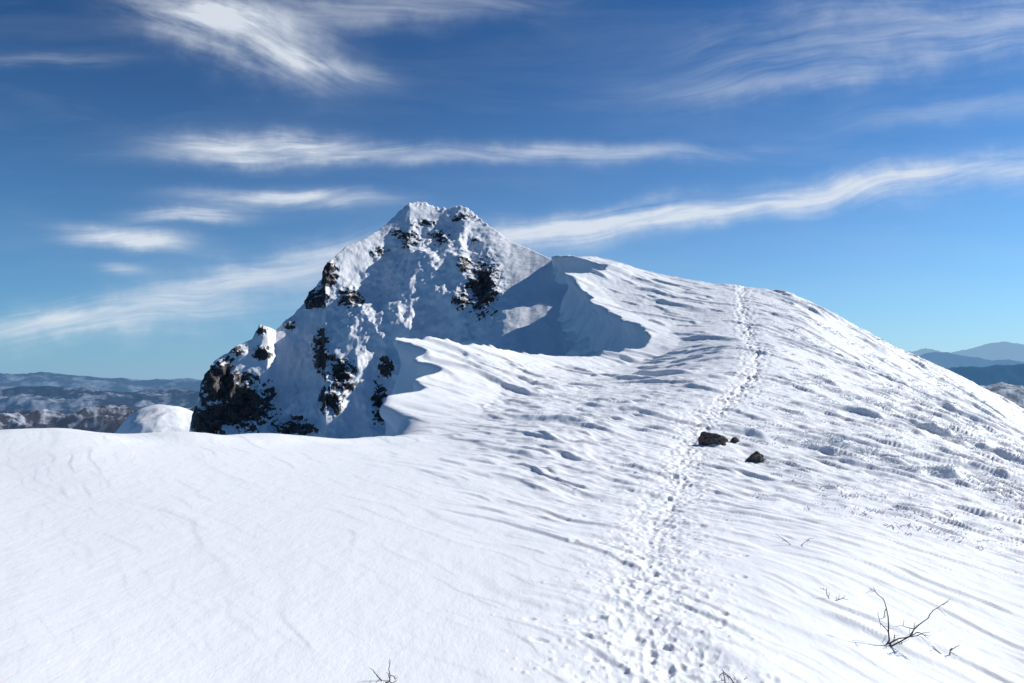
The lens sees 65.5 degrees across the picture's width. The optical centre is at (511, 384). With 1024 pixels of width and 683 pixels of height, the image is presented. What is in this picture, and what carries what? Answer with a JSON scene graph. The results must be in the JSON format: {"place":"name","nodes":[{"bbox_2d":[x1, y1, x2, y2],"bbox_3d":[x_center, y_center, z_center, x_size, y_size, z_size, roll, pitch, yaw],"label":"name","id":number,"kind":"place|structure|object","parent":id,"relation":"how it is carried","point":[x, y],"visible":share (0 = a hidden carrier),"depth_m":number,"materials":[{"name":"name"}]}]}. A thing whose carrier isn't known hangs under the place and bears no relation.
{"place":"outdoors","nodes":[
{"label":"outdoors","id":0,"kind":"place"},
{"bbox_2d":[0,404,193,432],"bbox_3d":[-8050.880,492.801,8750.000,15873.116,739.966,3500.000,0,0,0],"label":"wooded snowy hills","id":1,"kind":"structure","parent":0,"point":[109,418],"depth_m":8617.80,"materials":[{"name":"white snow"}]},
{"bbox_2d":[0,385,199,413],"bbox_3d":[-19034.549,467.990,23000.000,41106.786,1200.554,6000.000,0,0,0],"label":"distant mountain range","id":2,"kind":"structure","parent":0,"point":[66,400],"depth_m":22611.63,"materials":[{"name":"snow"}]},
{"bbox_2d":[0,372,201,391],"bbox_3d":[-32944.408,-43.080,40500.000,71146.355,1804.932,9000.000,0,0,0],"label":"distant mountain range","id":3,"kind":"structure","parent":0,"point":[74,381],"depth_m":39891.69,"materials":[{"name":"blue"}]},
{"bbox_2d":[115,404,192,433],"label":"snow dome hill","id":4,"kind":"structure","parent":0,"point":[158,418],"depth_m":503.99,"materials":[{"name":"white snow"}]},
{"bbox_2d":[189,202,576,438],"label":"rocky snow peak","id":5,"kind":"structure","parent":0,"point":[324,361],"depth_m":152.33,"materials":[{"name":"white snow"}]},
{"bbox_2d":[0,255,1023,682],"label":"snow ridge","id":6,"kind":"structure","parent":0,"point":[586,509],"depth_m":13.84,"materials":[{"name":"white snow"}]},
{"bbox_2d":[370,660,396,682],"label":"bare shrub","id":7,"kind":"object","parent":6,"relation":"on","point":[389,675],"visible":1,"depth_m":6.34,"materials":[{"name":"brown plant"}]},
{"bbox_2d":[698,431,728,444],"bbox_3d":[7.621,2.060,30.199,1.111,0.631,0.766,0,0,19],"label":"rock","id":8,"kind":"object","parent":6,"relation":"on","point":[705,438],"visible":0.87,"depth_m":29.95,"materials":[{"name":"grey stone"}]},
{"bbox_2d":[719,670,746,682],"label":"bare shrub","id":9,"kind":"object","parent":6,"relation":"on","point":[727,676],"visible":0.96,"depth_m":6.78,"materials":[{"name":"brown plant"}]},
{"bbox_2d":[729,437,739,442],"bbox_3d":[8.692,2.199,31.089,0.315,0.347,0.430,0,0,36],"label":"rock","id":10,"kind":"object","parent":6,"relation":"on","point":[734,439],"visible":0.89,"depth_m":31.00,"materials":[{"name":"grey stone"}]},
{"bbox_2d":[745,451,765,462],"bbox_3d":[8.291,2.556,26.922,0.755,0.641,0.501,9,-1,-9],"label":"rock","id":11,"kind":"object","parent":6,"relation":"on","point":[756,456],"visible":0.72,"depth_m":26.75,"materials":[{"name":"grey stone"}]},
{"bbox_2d":[821,588,847,600],"bbox_3d":[3.983,2.603,9.848,0.333,0.177,0.111,0,0,15],"label":"bare shrub","id":12,"kind":"object","parent":6,"relation":"on","point":[836,598],"visible":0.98,"depth_m":9.85,"materials":[{"name":"brown plant"}]},
{"bbox_2d":[737,290,1023,574],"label":"snow ripples","id":13,"kind":"object","parent":6,"relation":"on","point":[809,441],"visible":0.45,"depth_m":33.61},
{"bbox_2d":[867,588,950,646],"bbox_3d":[4.334,2.535,8.714,0.964,0.677,0.422,0,0,-11],"label":"bare shrub","id":14,"kind":"object","parent":6,"relation":"on","point":[902,638],"visible":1,"depth_m":8.67,"materials":[{"name":"brown plant"}]},
{"bbox_2d":[932,645,958,655],"bbox_3d":[4.818,2.961,8.879,0.296,0.171,0.118,0,0,0],"label":"bare shrub","id":15,"kind":"object","parent":6,"relation":"on","point":[951,649],"visible":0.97,"depth_m":8.90,"materials":[{"name":"brown plant"}]},
{"bbox_2d":[0,0,1023,379],"label":"sky","id":16,"kind":"structure","parent":0,"point":[178,178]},
{"bbox_2d":[908,341,1023,361],"bbox_3d":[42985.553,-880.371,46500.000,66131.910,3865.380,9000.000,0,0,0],"label":"distant blue mountain range","id":17,"kind":"structure","parent":0,"point":[1004,350],"depth_m":46588.26,"materials":[{"name":"blue"}]},
{"bbox_2d":[919,352,1023,367],"bbox_3d":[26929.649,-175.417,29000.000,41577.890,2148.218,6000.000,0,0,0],"label":"distant blue mountain range","id":18,"kind":"structure","parent":0,"point":[946,359],"depth_m":29373.62,"materials":[{"name":"blue"}]},
{"bbox_2d":[945,364,1023,385],"bbox_3d":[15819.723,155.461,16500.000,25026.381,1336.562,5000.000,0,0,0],"label":"distant blue mountain range","id":19,"kind":"structure","parent":0,"point":[996,374],"depth_m":16660.67,"materials":[{"name":"blue"}]},
{"bbox_2d":[979,382,1023,408],"bbox_3d":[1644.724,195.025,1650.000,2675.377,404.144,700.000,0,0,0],"label":"snowy forest slope","id":20,"kind":"structure","parent":0,"point":[1013,393],"depth_m":1715.80,"materials":[{"name":"white snow"}]}
]}

